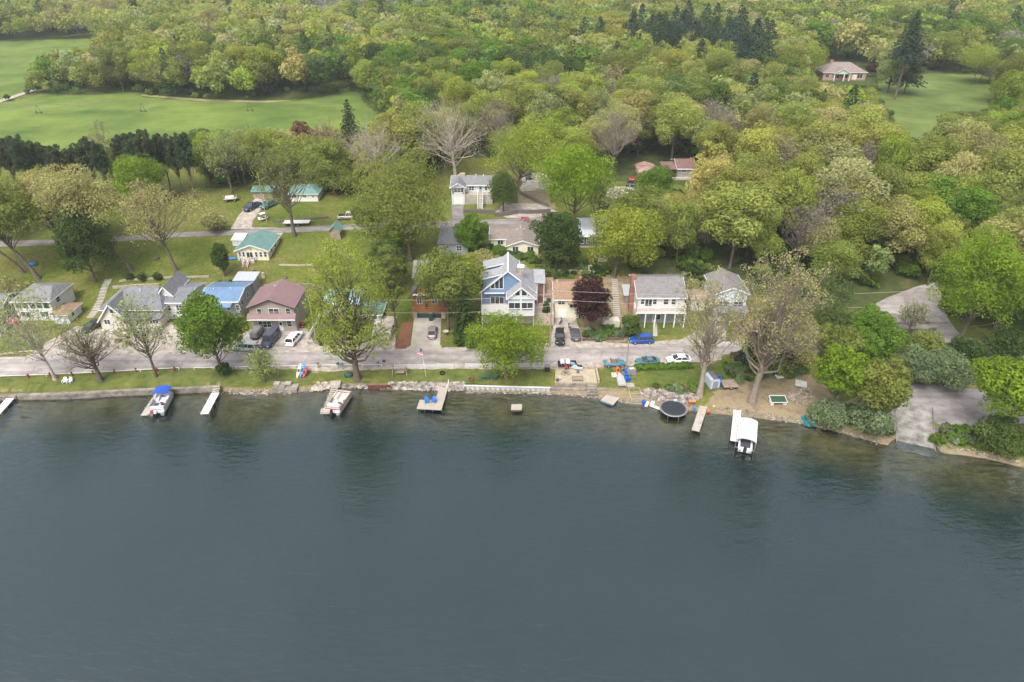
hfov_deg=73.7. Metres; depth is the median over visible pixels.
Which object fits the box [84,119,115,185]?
edge tree
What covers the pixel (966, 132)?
oak tree
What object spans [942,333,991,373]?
island shrub
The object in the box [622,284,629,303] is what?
storage shed
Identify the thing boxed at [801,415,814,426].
pedal boat
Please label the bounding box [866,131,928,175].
oak tree
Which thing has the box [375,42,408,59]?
maple tree
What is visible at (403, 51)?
maple tree
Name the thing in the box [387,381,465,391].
rock bank rubble
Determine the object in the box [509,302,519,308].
window
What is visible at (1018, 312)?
maple tree
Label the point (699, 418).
dock
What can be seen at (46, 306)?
window
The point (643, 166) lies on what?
rusty shed
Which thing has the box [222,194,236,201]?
hay wagon
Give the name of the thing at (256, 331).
cargo trailer
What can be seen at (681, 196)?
oak tree
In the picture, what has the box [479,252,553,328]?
blue house
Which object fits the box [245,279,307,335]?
tan house
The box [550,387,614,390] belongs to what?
concrete wall
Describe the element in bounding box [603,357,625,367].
convertible
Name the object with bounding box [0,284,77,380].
sparse tree
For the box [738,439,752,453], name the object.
motor boat
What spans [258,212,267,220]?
golf cart
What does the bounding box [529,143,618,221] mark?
oak tree
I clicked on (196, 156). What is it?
edge tree
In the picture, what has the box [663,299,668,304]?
window
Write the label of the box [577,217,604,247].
navy house
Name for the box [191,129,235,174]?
maple tree
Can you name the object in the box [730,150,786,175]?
oak tree
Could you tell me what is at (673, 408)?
trampoline
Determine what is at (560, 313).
garage door
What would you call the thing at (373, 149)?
sycamore tree
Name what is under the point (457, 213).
driveway
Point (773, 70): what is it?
oak tree
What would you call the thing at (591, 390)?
stone steps
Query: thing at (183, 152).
pine tree
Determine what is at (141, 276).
round bush
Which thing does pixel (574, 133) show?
oak tree
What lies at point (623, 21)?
oak tree
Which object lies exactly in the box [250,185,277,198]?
open shed
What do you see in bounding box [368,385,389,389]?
timber wall
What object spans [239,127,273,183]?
sparse tree
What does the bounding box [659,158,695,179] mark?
brown roof cabin
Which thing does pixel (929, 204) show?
oak tree
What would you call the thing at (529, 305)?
window
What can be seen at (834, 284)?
roadside tree
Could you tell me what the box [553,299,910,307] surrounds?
power line
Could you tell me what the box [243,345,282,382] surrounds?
young willow
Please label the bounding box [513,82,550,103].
oak tree
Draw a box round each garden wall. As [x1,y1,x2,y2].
[0,349,44,354]
[112,283,159,288]
[119,275,208,281]
[258,283,323,289]
[273,216,328,222]
[279,264,313,265]
[464,209,494,213]
[495,209,550,216]
[519,191,548,206]
[532,269,590,273]
[582,337,622,340]
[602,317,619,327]
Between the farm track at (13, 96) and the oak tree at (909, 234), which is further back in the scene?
the farm track at (13, 96)
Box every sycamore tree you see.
[341,115,407,179]
[403,91,490,174]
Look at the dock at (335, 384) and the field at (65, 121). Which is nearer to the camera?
the dock at (335, 384)
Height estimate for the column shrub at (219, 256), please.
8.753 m
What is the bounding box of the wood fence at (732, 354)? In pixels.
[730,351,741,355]
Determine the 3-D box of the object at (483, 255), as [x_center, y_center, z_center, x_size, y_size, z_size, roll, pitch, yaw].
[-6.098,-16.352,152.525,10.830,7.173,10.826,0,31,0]
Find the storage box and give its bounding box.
[626,367,636,374]
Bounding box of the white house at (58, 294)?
[9,283,75,320]
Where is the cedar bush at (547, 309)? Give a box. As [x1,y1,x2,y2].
[542,300,550,315]
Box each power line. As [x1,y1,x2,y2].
[552,290,922,295]
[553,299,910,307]
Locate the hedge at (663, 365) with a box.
[634,361,693,370]
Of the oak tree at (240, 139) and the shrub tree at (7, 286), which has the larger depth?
the oak tree at (240, 139)
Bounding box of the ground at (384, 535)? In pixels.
[0,7,1023,681]
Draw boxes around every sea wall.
[0,394,17,402]
[16,385,221,401]
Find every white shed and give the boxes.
[231,233,247,245]
[687,289,706,309]
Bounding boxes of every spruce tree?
[337,98,369,163]
[451,280,477,347]
[730,328,757,364]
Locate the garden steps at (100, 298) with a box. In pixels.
[86,279,111,317]
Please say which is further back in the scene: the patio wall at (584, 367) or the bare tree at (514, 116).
the bare tree at (514, 116)
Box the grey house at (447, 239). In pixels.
[437,227,468,256]
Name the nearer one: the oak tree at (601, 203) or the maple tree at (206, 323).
the maple tree at (206, 323)
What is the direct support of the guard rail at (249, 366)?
on the gravel verge
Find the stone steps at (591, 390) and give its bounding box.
[586,385,597,395]
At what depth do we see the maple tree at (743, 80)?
263.87 m
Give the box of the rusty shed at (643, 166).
[635,161,654,174]
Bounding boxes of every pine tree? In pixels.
[0,138,15,179]
[4,133,34,174]
[25,140,40,167]
[34,144,50,169]
[42,144,69,174]
[60,147,78,175]
[67,136,96,184]
[90,139,108,189]
[110,132,128,161]
[120,131,148,194]
[132,129,158,193]
[151,133,171,190]
[161,133,183,194]
[172,132,197,198]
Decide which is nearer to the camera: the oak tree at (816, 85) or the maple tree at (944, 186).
the maple tree at (944, 186)
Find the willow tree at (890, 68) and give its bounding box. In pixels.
[877,40,910,92]
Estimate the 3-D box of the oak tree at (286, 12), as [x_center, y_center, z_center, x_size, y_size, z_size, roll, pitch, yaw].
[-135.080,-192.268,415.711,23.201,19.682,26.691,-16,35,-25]
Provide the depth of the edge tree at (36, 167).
183.33 m
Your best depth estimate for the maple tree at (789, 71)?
265.43 m
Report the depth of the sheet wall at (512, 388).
124.89 m
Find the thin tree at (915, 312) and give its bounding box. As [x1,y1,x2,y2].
[897,298,930,328]
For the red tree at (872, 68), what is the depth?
323.73 m
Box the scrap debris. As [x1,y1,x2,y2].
[783,386,816,405]
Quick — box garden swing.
[392,366,407,376]
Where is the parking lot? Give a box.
[854,383,1023,432]
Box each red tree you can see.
[289,120,316,138]
[865,63,879,76]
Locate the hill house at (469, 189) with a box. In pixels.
[449,173,493,208]
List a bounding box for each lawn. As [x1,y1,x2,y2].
[0,326,44,352]
[0,369,550,393]
[314,318,374,340]
[595,369,615,386]
[639,323,681,334]
[645,364,736,389]
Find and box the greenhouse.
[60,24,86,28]
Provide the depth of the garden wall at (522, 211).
179.57 m
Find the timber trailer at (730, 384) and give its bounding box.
[720,379,738,389]
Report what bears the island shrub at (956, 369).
on the ground at (384, 535)
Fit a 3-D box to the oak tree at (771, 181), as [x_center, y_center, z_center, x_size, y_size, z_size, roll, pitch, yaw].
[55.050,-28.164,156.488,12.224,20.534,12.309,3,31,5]
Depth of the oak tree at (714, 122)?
201.75 m
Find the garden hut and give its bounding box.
[327,221,343,238]
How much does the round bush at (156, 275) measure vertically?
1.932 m
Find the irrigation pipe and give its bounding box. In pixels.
[0,102,342,104]
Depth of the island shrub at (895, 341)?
126.00 m
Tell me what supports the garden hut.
on the ground at (384, 535)
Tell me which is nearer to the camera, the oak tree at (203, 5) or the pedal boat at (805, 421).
the pedal boat at (805, 421)
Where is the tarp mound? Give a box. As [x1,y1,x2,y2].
[344,371,352,377]
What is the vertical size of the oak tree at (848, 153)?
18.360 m
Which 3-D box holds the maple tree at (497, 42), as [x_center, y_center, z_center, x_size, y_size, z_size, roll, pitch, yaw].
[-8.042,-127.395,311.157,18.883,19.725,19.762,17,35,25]
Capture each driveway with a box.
[231,198,276,228]
[406,318,441,349]
[451,205,463,220]
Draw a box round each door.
[278,321,283,329]
[417,312,428,317]
[432,312,440,317]
[454,197,463,204]
[557,310,566,317]
[712,381,718,388]
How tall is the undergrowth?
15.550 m
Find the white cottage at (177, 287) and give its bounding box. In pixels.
[158,270,205,318]
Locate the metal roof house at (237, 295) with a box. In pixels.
[202,272,259,318]
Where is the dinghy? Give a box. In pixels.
[616,373,626,385]
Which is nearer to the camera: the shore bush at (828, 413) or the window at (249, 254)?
the shore bush at (828, 413)
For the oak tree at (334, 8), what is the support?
on the ground at (384, 535)
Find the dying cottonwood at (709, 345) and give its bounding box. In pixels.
[671,264,749,397]
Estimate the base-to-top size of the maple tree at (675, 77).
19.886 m
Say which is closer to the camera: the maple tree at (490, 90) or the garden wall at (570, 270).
the garden wall at (570, 270)
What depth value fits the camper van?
135.64 m
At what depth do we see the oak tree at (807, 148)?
179.52 m
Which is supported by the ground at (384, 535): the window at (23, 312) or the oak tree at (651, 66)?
the oak tree at (651, 66)
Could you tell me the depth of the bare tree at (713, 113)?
208.81 m
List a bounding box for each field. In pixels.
[0,38,92,99]
[0,92,376,149]
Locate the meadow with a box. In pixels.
[878,73,997,138]
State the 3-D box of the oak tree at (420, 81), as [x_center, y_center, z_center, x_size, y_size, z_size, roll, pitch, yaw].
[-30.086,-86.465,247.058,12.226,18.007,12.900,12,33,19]
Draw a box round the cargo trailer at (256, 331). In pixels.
[249,325,263,339]
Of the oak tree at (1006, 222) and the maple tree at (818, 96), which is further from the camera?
the maple tree at (818, 96)
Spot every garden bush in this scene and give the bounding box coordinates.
[491,245,506,255]
[541,266,556,278]
[621,314,641,336]
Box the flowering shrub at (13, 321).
[6,317,18,325]
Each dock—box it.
[0,398,14,421]
[140,394,154,423]
[200,386,219,422]
[320,381,341,420]
[417,379,448,418]
[690,406,706,439]
[728,410,740,450]
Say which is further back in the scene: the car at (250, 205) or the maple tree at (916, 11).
the maple tree at (916, 11)
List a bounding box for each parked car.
[81,319,101,332]
[284,331,302,346]
[381,324,394,340]
[427,325,437,338]
[523,170,532,178]
[570,328,580,340]
[629,333,653,344]
[634,356,659,364]
[666,353,691,362]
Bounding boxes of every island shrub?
[856,330,885,362]
[873,313,911,362]
[893,343,945,384]
[900,328,945,364]
[929,345,977,391]
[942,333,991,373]
[980,323,1023,360]
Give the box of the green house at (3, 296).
[0,290,22,323]
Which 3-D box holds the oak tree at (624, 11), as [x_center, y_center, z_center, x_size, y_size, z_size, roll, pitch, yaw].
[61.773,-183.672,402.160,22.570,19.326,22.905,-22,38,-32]
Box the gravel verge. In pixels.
[26,316,725,371]
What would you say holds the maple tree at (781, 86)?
on the ground at (384, 535)
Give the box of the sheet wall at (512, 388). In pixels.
[464,385,550,390]
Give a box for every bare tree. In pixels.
[50,318,121,382]
[477,94,515,161]
[494,130,516,169]
[507,105,522,126]
[534,73,567,90]
[584,101,649,176]
[593,89,621,107]
[597,63,624,90]
[599,74,616,95]
[697,96,730,129]
[713,107,745,130]
[763,130,808,168]
[780,199,832,258]
[814,181,865,232]
[853,141,890,174]
[998,28,1023,42]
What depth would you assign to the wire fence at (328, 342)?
136.53 m
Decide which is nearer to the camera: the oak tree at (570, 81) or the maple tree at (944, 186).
the maple tree at (944, 186)
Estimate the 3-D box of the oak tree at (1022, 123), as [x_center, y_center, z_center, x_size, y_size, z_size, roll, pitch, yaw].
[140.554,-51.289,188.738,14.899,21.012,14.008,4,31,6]
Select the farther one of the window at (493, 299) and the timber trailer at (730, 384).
the window at (493, 299)
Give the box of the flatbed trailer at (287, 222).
[283,220,314,225]
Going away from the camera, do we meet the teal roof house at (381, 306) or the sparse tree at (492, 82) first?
the teal roof house at (381, 306)
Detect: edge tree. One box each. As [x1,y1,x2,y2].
[13,163,63,186]
[52,179,107,221]
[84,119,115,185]
[102,137,125,177]
[191,130,220,187]
[227,139,260,185]
[235,125,266,178]
[329,162,355,181]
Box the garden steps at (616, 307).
[611,279,620,317]
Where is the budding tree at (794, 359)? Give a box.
[777,318,821,377]
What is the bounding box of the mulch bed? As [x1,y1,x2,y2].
[395,321,412,348]
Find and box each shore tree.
[813,342,869,401]
[849,356,913,411]
[968,354,1023,419]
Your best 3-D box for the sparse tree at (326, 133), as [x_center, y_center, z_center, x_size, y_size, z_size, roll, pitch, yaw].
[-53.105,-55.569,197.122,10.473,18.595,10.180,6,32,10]
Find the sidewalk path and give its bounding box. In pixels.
[653,323,657,335]
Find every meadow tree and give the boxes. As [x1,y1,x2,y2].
[958,43,1000,84]
[971,48,1007,82]
[976,65,998,83]
[993,40,1023,65]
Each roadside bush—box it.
[459,329,482,348]
[741,333,796,377]
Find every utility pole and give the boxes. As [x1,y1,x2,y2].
[258,175,267,221]
[308,296,316,340]
[547,288,556,345]
[625,341,628,369]
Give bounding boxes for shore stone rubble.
[221,388,313,395]
[340,384,381,389]
[465,391,630,403]
[716,407,878,444]
[931,444,1020,463]
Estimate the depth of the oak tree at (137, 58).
292.89 m
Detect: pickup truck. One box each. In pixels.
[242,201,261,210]
[259,200,277,208]
[337,211,355,219]
[521,217,529,222]
[626,180,641,186]
[629,175,639,180]
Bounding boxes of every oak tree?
[0,174,44,280]
[0,200,34,273]
[1,163,90,254]
[29,163,133,271]
[83,0,115,13]
[93,45,133,90]
[111,178,211,272]
[120,49,151,90]
[122,35,152,49]
[147,45,188,84]
[151,12,173,23]
[163,11,199,22]
[180,41,209,89]
[189,3,224,16]
[192,129,224,182]
[194,7,224,22]
[212,135,252,182]
[222,44,258,72]
[231,130,250,173]
[236,43,283,93]
[239,137,329,237]
[259,28,283,40]
[259,129,282,175]
[267,6,289,24]
[272,129,298,142]
[275,8,301,24]
[280,0,303,6]
[281,23,307,35]
[296,136,350,190]
[302,135,351,168]
[319,12,346,20]
[322,3,349,14]
[330,134,351,158]
[337,149,450,261]
[349,59,376,100]
[349,200,390,235]
[370,108,407,163]
[383,20,413,41]
[387,113,455,172]
[395,31,420,45]
[396,100,440,150]
[410,245,488,330]
[411,75,437,110]
[415,56,452,78]
[425,26,449,38]
[430,37,455,55]
[431,107,460,160]
[433,71,461,110]
[437,76,479,135]
[438,252,483,329]
[445,101,482,154]
[448,37,480,56]
[461,88,516,137]
[484,111,569,202]
[490,60,523,81]
[499,75,528,125]
[508,69,538,83]
[512,89,540,112]
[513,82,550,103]
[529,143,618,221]
[534,105,580,154]
[537,60,563,83]
[548,71,584,86]
[551,83,595,123]
[551,126,597,161]
[557,71,592,88]
[559,77,588,100]
[576,83,608,104]
[578,33,606,44]
[579,117,620,156]
[586,98,642,162]
[586,204,667,277]
[587,175,617,231]
[590,11,616,23]
[595,26,624,42]
[597,48,638,78]
[598,47,627,66]
[607,10,630,17]
[607,88,649,134]
[611,13,627,24]
[611,73,645,93]
[611,76,644,94]
[611,88,654,152]
[611,182,669,227]
[613,16,640,33]
[620,75,667,140]
[625,104,657,155]
[628,66,661,79]
[630,45,661,64]
[633,64,658,76]
[646,48,693,68]
[646,196,673,252]
[649,92,708,155]
[652,92,705,160]
[656,7,682,20]
[659,197,703,269]
[661,191,689,200]
[668,192,705,228]
[676,71,715,106]
[677,10,701,20]
[681,38,713,65]
[681,58,708,80]
[684,154,734,228]
[687,180,783,268]
[694,122,740,156]
[697,120,735,149]
[698,163,750,231]
[700,49,743,80]
[705,50,737,66]
[720,162,779,243]
[724,58,760,84]
[727,86,754,127]
[729,128,785,166]
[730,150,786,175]
[731,174,781,256]
[736,126,784,151]
[740,101,783,133]
[741,210,784,262]
[743,78,776,94]
[755,49,814,74]
[758,62,787,80]
[764,42,807,62]
[766,125,798,162]
[770,167,819,245]
[775,99,820,131]
[779,151,825,183]
[782,115,816,134]
[785,82,817,94]
[786,141,828,170]
[787,75,822,92]
[788,134,805,142]
[796,119,856,146]
[796,180,831,226]
[796,216,849,272]
[798,120,875,167]
[807,133,865,177]
[808,98,845,114]
[808,238,864,281]
[810,105,851,123]
[811,156,892,213]
[820,177,889,233]
[820,200,891,259]
[828,105,858,117]
[833,104,886,138]
[859,162,907,203]
[861,104,890,124]
[862,123,909,161]
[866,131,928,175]
[867,193,941,270]
[868,4,894,12]
[875,133,918,176]
[878,201,904,247]
[879,122,910,136]
[880,7,908,20]
[881,0,909,8]
[886,195,956,255]
[888,28,927,47]
[889,185,935,203]
[899,171,942,195]
[907,130,967,183]
[909,136,974,176]
[916,218,968,285]
[926,30,962,68]
[928,150,989,188]
[937,113,973,129]
[937,117,992,152]
[941,169,1010,216]
[955,146,1023,194]
[956,236,1018,282]
[965,114,1010,143]
[968,210,1023,254]
[971,132,1023,181]
[971,162,1023,238]
[975,109,1022,132]
[979,124,1023,149]
[980,188,1023,219]
[983,205,1023,245]
[985,143,1023,186]
[987,69,1023,107]
[990,53,1023,88]
[1002,10,1023,25]
[1003,117,1023,132]
[1008,101,1023,116]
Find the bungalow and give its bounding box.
[97,287,169,329]
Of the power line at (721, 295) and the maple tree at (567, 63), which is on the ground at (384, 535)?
the maple tree at (567, 63)
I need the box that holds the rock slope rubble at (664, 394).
[640,387,699,402]
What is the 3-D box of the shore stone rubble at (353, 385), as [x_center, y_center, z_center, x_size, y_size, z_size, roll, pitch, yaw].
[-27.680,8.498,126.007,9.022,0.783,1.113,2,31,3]
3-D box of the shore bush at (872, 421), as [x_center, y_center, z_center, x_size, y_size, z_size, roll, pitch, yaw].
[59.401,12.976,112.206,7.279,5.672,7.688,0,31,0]
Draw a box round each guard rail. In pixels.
[6,367,178,376]
[193,365,317,369]
[321,364,381,366]
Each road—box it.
[0,217,544,246]
[0,282,1023,376]
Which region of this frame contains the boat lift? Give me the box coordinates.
[733,417,757,460]
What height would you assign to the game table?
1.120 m
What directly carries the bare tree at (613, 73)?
on the ground at (384, 535)
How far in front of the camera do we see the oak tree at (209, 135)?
191.26 m
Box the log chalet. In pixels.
[409,259,446,319]
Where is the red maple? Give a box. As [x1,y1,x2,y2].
[571,273,612,326]
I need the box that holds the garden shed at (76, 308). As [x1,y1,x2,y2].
[48,302,82,323]
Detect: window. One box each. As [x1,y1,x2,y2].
[20,311,30,316]
[42,303,50,308]
[103,319,110,323]
[175,305,181,310]
[246,252,253,258]
[258,321,271,327]
[268,308,279,313]
[286,321,292,326]
[454,188,463,192]
[456,246,461,250]
[490,276,503,288]
[490,296,503,302]
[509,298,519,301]
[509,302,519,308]
[512,246,517,251]
[521,289,526,295]
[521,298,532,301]
[521,302,532,308]
[527,246,533,251]
[644,299,652,305]
[653,314,660,319]
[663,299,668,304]
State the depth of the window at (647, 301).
141.13 m
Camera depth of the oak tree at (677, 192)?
170.78 m
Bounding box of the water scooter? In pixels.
[572,364,582,369]
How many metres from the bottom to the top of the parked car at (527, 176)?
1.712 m
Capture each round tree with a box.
[463,309,551,380]
[792,37,828,71]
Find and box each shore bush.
[805,398,848,431]
[847,399,895,436]
[971,414,1023,459]
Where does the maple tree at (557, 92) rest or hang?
on the ground at (384, 535)
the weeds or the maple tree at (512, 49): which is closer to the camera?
the weeds
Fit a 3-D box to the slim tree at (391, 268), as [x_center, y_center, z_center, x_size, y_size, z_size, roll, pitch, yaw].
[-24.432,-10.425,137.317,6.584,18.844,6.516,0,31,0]
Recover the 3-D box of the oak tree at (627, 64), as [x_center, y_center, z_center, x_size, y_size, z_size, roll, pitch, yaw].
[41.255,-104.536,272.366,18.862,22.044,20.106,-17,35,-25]
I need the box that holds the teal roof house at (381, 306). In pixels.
[322,288,386,320]
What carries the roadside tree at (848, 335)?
on the ground at (384, 535)
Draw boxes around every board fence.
[0,311,17,335]
[307,314,320,339]
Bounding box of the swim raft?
[600,395,618,406]
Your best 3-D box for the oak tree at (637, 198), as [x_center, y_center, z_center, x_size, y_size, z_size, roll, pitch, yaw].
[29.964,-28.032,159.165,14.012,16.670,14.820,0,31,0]
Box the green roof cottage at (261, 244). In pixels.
[233,229,280,267]
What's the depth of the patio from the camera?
127.01 m
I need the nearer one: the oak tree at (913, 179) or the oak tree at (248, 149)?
the oak tree at (913, 179)
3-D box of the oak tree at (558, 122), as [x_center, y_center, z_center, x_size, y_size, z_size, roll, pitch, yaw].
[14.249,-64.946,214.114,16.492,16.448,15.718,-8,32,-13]
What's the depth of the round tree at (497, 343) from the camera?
121.11 m
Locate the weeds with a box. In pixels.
[204,243,1023,455]
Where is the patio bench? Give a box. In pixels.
[572,375,582,381]
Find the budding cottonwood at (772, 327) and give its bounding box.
[722,247,836,405]
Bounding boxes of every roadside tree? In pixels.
[793,264,856,328]
[810,296,857,347]
[818,322,868,352]
[845,303,895,339]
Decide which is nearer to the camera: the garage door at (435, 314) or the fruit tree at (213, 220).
the garage door at (435, 314)
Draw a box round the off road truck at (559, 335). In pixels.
[555,327,564,344]
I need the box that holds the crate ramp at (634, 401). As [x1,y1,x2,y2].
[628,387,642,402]
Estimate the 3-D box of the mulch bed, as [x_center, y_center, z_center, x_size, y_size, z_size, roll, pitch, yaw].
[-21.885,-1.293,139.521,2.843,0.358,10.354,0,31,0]
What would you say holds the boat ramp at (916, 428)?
on the ground at (384, 535)
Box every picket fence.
[394,363,452,368]
[465,362,548,366]
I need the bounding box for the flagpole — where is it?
[417,348,425,373]
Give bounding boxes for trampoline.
[659,400,687,424]
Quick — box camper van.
[260,326,280,347]
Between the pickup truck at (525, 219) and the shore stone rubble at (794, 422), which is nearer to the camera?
the shore stone rubble at (794, 422)
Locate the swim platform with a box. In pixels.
[511,404,521,411]
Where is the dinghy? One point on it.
(621, 381)
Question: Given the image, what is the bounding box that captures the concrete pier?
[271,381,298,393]
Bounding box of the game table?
[769,395,787,404]
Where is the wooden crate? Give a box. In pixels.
[626,383,634,386]
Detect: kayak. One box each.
[296,364,301,377]
[300,363,304,377]
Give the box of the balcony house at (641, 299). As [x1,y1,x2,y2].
[628,274,687,327]
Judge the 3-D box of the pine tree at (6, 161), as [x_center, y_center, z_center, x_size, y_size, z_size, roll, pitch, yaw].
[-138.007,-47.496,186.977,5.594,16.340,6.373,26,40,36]
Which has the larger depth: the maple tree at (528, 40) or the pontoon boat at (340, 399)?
the maple tree at (528, 40)
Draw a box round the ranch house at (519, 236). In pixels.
[489,221,539,254]
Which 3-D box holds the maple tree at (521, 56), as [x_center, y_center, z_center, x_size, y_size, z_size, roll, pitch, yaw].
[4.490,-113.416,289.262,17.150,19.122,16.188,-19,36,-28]
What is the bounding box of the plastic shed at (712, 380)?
[705,371,719,388]
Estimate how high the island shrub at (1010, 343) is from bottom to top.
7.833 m
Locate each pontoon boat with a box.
[148,385,173,417]
[325,389,352,417]
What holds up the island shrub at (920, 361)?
on the ground at (384, 535)
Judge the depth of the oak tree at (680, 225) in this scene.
149.75 m
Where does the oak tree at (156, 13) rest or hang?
on the ground at (384, 535)
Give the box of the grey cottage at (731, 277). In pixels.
[704,269,749,324]
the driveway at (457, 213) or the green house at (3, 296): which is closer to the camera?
the green house at (3, 296)
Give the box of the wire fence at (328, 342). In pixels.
[307,339,366,343]
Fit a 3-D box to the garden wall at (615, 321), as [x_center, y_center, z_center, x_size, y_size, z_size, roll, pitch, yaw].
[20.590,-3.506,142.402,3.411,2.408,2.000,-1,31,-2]
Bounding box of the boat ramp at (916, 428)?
[896,403,935,458]
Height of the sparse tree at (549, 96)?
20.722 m
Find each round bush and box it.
[123,272,133,279]
[136,272,146,280]
[152,272,162,279]
[215,362,231,375]
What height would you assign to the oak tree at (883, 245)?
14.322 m
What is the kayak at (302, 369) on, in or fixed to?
on the kayak rack
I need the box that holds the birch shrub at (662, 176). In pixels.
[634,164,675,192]
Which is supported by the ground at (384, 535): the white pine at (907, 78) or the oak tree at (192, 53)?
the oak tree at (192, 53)
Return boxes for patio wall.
[554,366,595,369]
[555,382,585,386]
[595,367,599,382]
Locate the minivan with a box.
[232,340,261,351]
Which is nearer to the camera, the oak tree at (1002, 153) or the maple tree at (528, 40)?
the oak tree at (1002, 153)
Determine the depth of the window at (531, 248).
161.49 m
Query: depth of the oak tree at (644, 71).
251.72 m
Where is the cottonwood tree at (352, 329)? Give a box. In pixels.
[302,237,396,382]
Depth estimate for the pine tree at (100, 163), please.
182.45 m
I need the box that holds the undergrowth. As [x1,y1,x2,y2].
[3,43,1023,322]
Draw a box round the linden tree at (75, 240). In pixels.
[51,200,119,282]
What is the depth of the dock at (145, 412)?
119.41 m
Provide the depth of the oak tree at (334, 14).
387.63 m
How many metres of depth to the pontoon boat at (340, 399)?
120.58 m
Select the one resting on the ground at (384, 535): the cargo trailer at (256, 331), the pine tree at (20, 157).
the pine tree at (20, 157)
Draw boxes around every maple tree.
[110,153,168,203]
[172,289,248,375]
[187,128,210,158]
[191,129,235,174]
[248,38,278,77]
[358,42,380,58]
[362,55,394,88]
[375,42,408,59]
[386,66,412,84]
[388,74,425,100]
[390,45,415,65]
[407,32,432,46]
[411,83,442,111]
[413,45,448,63]
[417,63,457,81]
[434,28,467,41]
[441,46,475,62]
[456,62,490,88]
[459,60,498,77]
[460,18,482,31]
[473,86,498,133]
[476,38,507,56]
[491,44,525,60]
[509,48,542,69]
[510,36,541,51]
[529,211,584,269]
[536,86,579,143]
[538,55,584,76]
[661,73,688,92]
[735,68,764,83]
[758,78,788,95]
[780,66,800,77]
[799,89,831,102]
[898,16,920,25]
[906,9,927,16]
[908,173,969,216]
[923,124,975,139]
[925,223,1023,342]
[934,22,968,59]
[943,183,1001,232]
[964,13,993,28]
[986,275,1023,328]
[996,37,1023,57]
[1003,111,1023,127]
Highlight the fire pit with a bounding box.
[561,369,570,375]
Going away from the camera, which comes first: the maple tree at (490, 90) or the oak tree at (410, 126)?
the oak tree at (410, 126)
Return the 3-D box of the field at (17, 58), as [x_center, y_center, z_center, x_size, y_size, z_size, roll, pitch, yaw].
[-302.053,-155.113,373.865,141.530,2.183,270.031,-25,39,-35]
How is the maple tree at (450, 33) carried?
on the ground at (384, 535)
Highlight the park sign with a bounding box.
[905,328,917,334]
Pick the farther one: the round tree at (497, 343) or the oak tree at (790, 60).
the oak tree at (790, 60)
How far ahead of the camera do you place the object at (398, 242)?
157.43 m
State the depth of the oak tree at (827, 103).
213.91 m
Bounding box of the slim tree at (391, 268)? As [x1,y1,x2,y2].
[373,244,407,327]
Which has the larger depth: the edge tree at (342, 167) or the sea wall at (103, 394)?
the edge tree at (342, 167)
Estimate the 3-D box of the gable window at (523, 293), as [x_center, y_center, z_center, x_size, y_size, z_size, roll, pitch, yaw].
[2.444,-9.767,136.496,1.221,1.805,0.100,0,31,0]
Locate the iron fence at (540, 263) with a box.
[535,262,567,267]
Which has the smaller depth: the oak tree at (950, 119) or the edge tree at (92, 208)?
the edge tree at (92, 208)
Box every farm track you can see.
[0,88,37,102]
[141,94,290,102]
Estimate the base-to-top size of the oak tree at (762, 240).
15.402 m
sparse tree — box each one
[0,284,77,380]
[108,292,177,377]
[194,128,250,193]
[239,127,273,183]
[307,117,344,142]
[472,69,509,91]
[525,89,569,145]
[582,86,612,112]
[636,12,655,31]
[647,79,686,102]
[691,120,710,161]
[725,90,763,128]
[748,83,780,105]
[781,90,820,105]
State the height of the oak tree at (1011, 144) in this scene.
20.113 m
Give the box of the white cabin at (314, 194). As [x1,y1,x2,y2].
[288,184,323,200]
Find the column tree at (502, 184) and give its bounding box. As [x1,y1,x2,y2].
[487,170,521,211]
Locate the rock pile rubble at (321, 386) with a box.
[311,381,331,391]
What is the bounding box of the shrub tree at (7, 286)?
[0,275,37,292]
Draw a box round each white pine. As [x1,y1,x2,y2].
[884,10,928,99]
[885,44,927,93]
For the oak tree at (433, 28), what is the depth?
328.32 m
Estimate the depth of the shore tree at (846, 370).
111.31 m
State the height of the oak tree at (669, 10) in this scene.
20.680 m
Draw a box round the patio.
[555,369,596,384]
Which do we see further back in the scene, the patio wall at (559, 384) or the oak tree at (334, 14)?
the oak tree at (334, 14)
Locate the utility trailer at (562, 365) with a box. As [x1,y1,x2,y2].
[558,360,576,368]
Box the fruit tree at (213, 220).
[199,213,226,231]
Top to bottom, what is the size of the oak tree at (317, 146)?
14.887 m
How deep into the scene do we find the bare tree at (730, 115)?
217.24 m
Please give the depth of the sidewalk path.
140.93 m
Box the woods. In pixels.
[0,0,1023,288]
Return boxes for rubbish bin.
[428,314,432,320]
[544,364,549,371]
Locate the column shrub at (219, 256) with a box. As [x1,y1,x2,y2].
[209,242,229,276]
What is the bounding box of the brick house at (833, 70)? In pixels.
[814,60,867,80]
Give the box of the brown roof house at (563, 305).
[541,276,587,317]
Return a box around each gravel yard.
[496,203,556,217]
[519,173,550,190]
[606,186,634,197]

